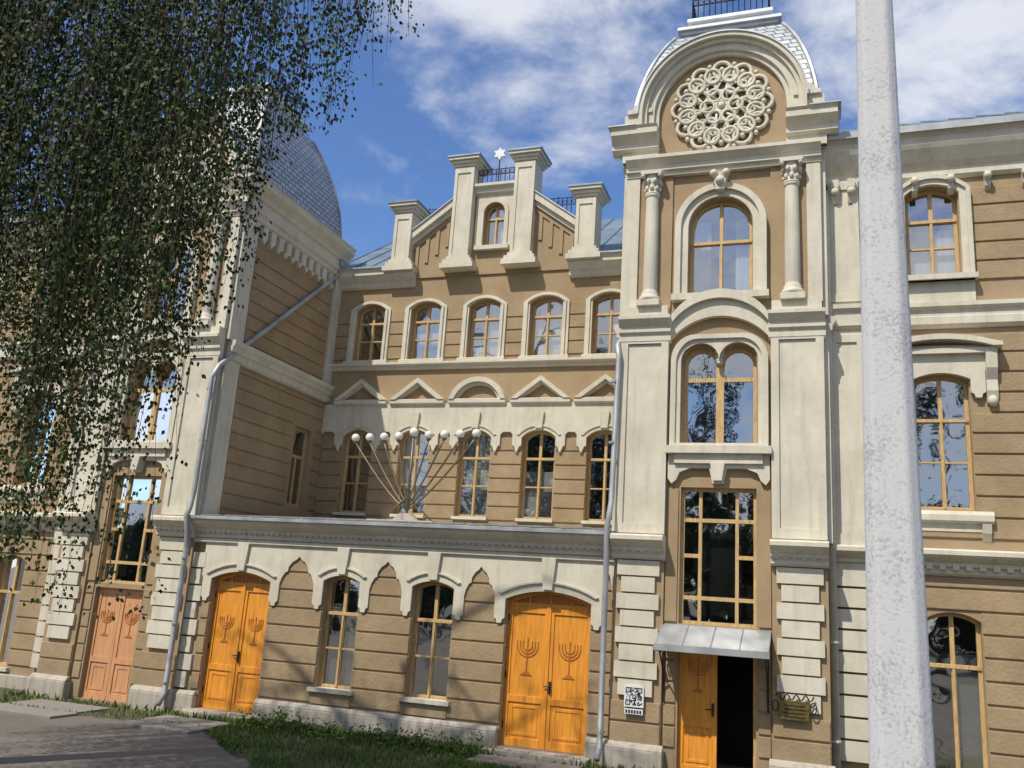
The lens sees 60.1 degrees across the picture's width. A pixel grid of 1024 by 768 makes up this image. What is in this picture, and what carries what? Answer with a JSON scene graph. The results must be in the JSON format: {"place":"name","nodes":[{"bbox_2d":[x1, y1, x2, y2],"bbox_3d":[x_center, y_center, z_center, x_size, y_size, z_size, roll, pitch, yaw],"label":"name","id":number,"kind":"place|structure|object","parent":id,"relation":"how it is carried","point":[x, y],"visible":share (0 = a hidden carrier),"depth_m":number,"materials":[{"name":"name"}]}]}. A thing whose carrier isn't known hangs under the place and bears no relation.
{"place":"outdoors","nodes":[
{"label":"outdoors","id":0,"kind":"place"},
{"bbox_2d":[0,712,249,767],"bbox_3d":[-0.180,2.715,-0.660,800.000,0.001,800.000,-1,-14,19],"label":"ground","id":1,"kind":"structure","parent":0,"point":[87,741],"depth_m":14.67,"materials":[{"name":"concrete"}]},
{"bbox_2d":[0,0,424,620],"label":"weeping birch tree","id":2,"kind":"object","parent":1,"relation":"on","point":[144,66],"visible":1,"depth_m":10.69,"materials":[{"name":"green plant"}]},
{"bbox_2d":[0,672,835,767],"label":"plinth","id":3,"kind":"structure","parent":1,"relation":"on","point":[626,754],"depth_m":17.33,"materials":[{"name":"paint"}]},
{"bbox_2d":[175,708,747,767],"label":"steps","id":4,"kind":"structure","parent":1,"relation":"on","point":[542,756],"depth_m":16.00,"materials":[{"name":"paint"}]},
{"bbox_2d":[16,196,976,767],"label":"interiors","id":5,"kind":"object","parent":1,"relation":"on","point":[734,678],"visible":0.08,"depth_m":16.90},
{"bbox_2d":[0,57,1023,767],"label":"walls","id":6,"kind":"structure","parent":1,"relation":"on","point":[552,247],"depth_m":18.30,"materials":[{"name":"beige paint"}]},
{"bbox_2d":[81,587,143,702],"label":"faded doors","id":7,"kind":"structure","parent":6,"relation":"attached to","point":[108,666],"depth_m":19.87,"materials":[{"name":"orange wood"}]},
{"bbox_2d":[155,260,621,761],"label":"downspouts","id":8,"kind":"object","parent":6,"relation":"attached to","point":[601,693],"visible":0.91,"depth_m":18.61,"materials":[{"name":"metal"}]},
{"bbox_2d":[197,514,611,530],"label":"porch roof","id":9,"kind":"structure","parent":6,"relation":"attached to","point":[450,523],"depth_m":18.79,"materials":[{"name":"metal"}]},
{"bbox_2d":[352,428,480,521],"bbox_3d":[-2.310,2.078,20.040,3.509,2.215,0.783,-1,-14,19],"label":"menorah","id":10,"kind":"object","parent":9,"relation":"on","point":[444,435],"visible":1,"depth_m":19.94,"materials":[{"name":"paint"}]},
{"bbox_2d":[200,572,717,767],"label":"doors","id":11,"kind":"structure","parent":6,"relation":"attached to","point":[536,715],"depth_m":16.75,"materials":[{"name":"orange wood"}]},
{"bbox_2d":[101,609,708,692],"bbox_3d":[-2.931,5.255,17.967,13.624,0.682,0.104,-1,-14,19],"label":"door carving","id":12,"kind":"object","parent":11,"relation":"attached to","point":[568,676],"depth_m":16.93,"materials":[{"name":"orange wood"}]},
{"bbox_2d":[223,575,587,606],"bbox_3d":[-2.461,4.208,18.143,8.475,0.310,0.030,-1,-14,19],"label":"door transom","id":13,"kind":"object","parent":11,"relation":"attached to","point":[545,599],"depth_m":17.10,"materials":[{"name":"orange wood"}]},
{"bbox_2d":[154,60,774,203],"bbox_3d":[-1.978,-5.576,20.245,15.344,2.083,0.160,-1,-14,19],"label":"rosette","id":14,"kind":"object","parent":6,"relation":"attached to","point":[721,105],"visible":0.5,"depth_m":18.06,"materials":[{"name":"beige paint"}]},
{"bbox_2d":[0,191,987,767],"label":"window frames","id":15,"kind":"structure","parent":6,"relation":"attached to","point":[940,421],"depth_m":17.66,"materials":[{"name":"wood"}]},
{"bbox_2d":[0,272,173,662],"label":"window glass","id":16,"kind":"object","parent":15,"relation":"in","point":[142,484],"visible":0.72,"depth_m":21.20,"materials":[{"name":"clear glass"}]},
{"bbox_2d":[64,209,954,517],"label":"curtains","id":17,"kind":"object","parent":6,"relation":"attached to","point":[702,265],"visible":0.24,"depth_m":23.14,"materials":[{"name":"white fabric"}]},
{"bbox_2d":[202,592,816,726],"bbox_3d":[-0.823,5.360,16.726,12.468,2.100,0.947,-1,-14,19],"label":"ironwork","id":18,"kind":"object","parent":6,"relation":"attached to","point":[663,672],"visible":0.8,"depth_m":15.09,"materials":[{"name":"black metal"}]},
{"bbox_2d":[0,31,1023,763],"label":"trim","id":19,"kind":"structure","parent":6,"relation":"attached to","point":[794,327],"depth_m":17.41,"materials":[{"name":"beige paint"}]},
{"bbox_2d":[388,145,610,214],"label":"pier caps","id":20,"kind":"object","parent":19,"relation":"on","point":[489,166],"visible":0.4,"depth_m":24.80,"materials":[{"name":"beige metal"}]},
{"bbox_2d":[624,685,643,714],"bbox_3d":[2.163,5.610,15.708,0.350,0.480,0.028,-1,-14,19],"label":"qr code sign","id":21,"kind":"object","parent":19,"relation":"attached to","point":[633,696],"visible":1,"depth_m":15.70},
{"bbox_2d":[0,184,1023,767],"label":"rustication","id":22,"kind":"object","parent":6,"relation":"attached to","point":[998,432],"visible":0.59,"depth_m":18.19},
{"bbox_2d":[3,22,1023,733],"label":"zinc flashing","id":23,"kind":"object","parent":6,"relation":"attached to","point":[903,128],"visible":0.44,"depth_m":17.96,"materials":[{"name":"grey metal"}]},
{"bbox_2d":[215,24,812,236],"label":"roof scales","id":24,"kind":"object","parent":23,"relation":"on","point":[303,181],"visible":0.09,"depth_m":23.97,"materials":[{"name":"metal"}]},
{"bbox_2d":[199,7,781,132],"bbox_3d":[-1.034,-7.729,23.077,15.530,0.830,2.180,-1,-14,19],"label":"roof lantern","id":25,"kind":"object","parent":24,"relation":"on","point":[756,18],"visible":0.21,"depth_m":20.14,"materials":[{"name":"white metal"}]},
{"bbox_2d":[5,159,1023,452],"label":"column stone","id":26,"kind":"object","parent":6,"relation":"attached to","point":[791,171],"visible":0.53,"depth_m":17.42,"materials":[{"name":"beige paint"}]},
{"bbox_2d":[7,111,1023,267],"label":"roof sheets","id":27,"kind":"object","parent":6,"relation":"on","point":[611,234],"visible":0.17,"depth_m":26.63,"materials":[{"name":"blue metal"}]},
{"bbox_2d":[227,0,769,215],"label":"railings","id":28,"kind":"object","parent":27,"relation":"on","point":[693,16],"visible":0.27,"depth_m":24.60,"materials":[{"name":"black metal"}]},
{"bbox_2d":[494,147,505,159],"bbox_3d":[-0.336,-6.537,25.137,0.346,0.400,0.060,-1,-14,19],"label":"star of david","id":29,"kind":"object","parent":28,"relation":"attached to","point":[500,153],"visible":1,"depth_m":25.11,"materials":[{"name":"white metal"}]},
{"bbox_2d":[323,615,982,767],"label":"blinds","id":30,"kind":"object","parent":6,"relation":"attached to","point":[970,740],"visible":0.47,"depth_m":14.95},
{"bbox_2d":[653,623,770,658],"bbox_3d":[3.477,4.422,15.300,1.920,0.461,0.820,-1,-14,19],"label":"canopy","id":31,"kind":"object","parent":6,"relation":"attached to","point":[735,642],"visible":1,"depth_m":15.17,"materials":[{"name":"metal"}]},
{"bbox_2d":[780,700,808,721],"bbox_3d":[4.748,5.481,14.850,0.460,0.300,0.100,-1,-14,19],"label":"wall plaque","id":32,"kind":"object","parent":6,"relation":"attached to","point":[795,703],"depth_m":14.81,"materials":[{"name":"gold metal"}]},
{"bbox_2d":[826,190,841,767],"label":"painted pipes","id":33,"kind":"object","parent":6,"relation":"attached to","point":[836,742],"visible":0.28,"depth_m":15.34,"materials":[{"name":"beige metal"}]},
{"bbox_2d":[856,0,935,767],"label":"utility pole","id":34,"kind":"object","parent":1,"relation":"on","point":[900,725],"visible":1,"depth_m":3.66,"materials":[{"name":"concrete"}]},
{"bbox_2d":[0,699,581,767],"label":"path","id":35,"kind":"structure","parent":0,"point":[188,726],"depth_m":17.17,"materials":[{"name":"concrete"}]},
{"bbox_2d":[0,685,658,767],"bbox_3d":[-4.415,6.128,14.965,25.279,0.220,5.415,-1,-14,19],"label":"grass","id":36,"kind":"structure","parent":0,"point":[271,761],"depth_m":15.83,"materials":[{"name":"green plant"}]},
{"bbox_2d":[238,706,491,756],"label":"weeds","id":37,"kind":"object","parent":36,"relation":"on","point":[278,718],"visible":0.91,"depth_m":16.59,"materials":[{"name":"green plant"}]},
{"bbox_2d":[0,0,1023,260],"label":"sky","id":38,"kind":"structure","parent":0,"point":[482,76],"materials":[{"name":"blue"}]}
]}

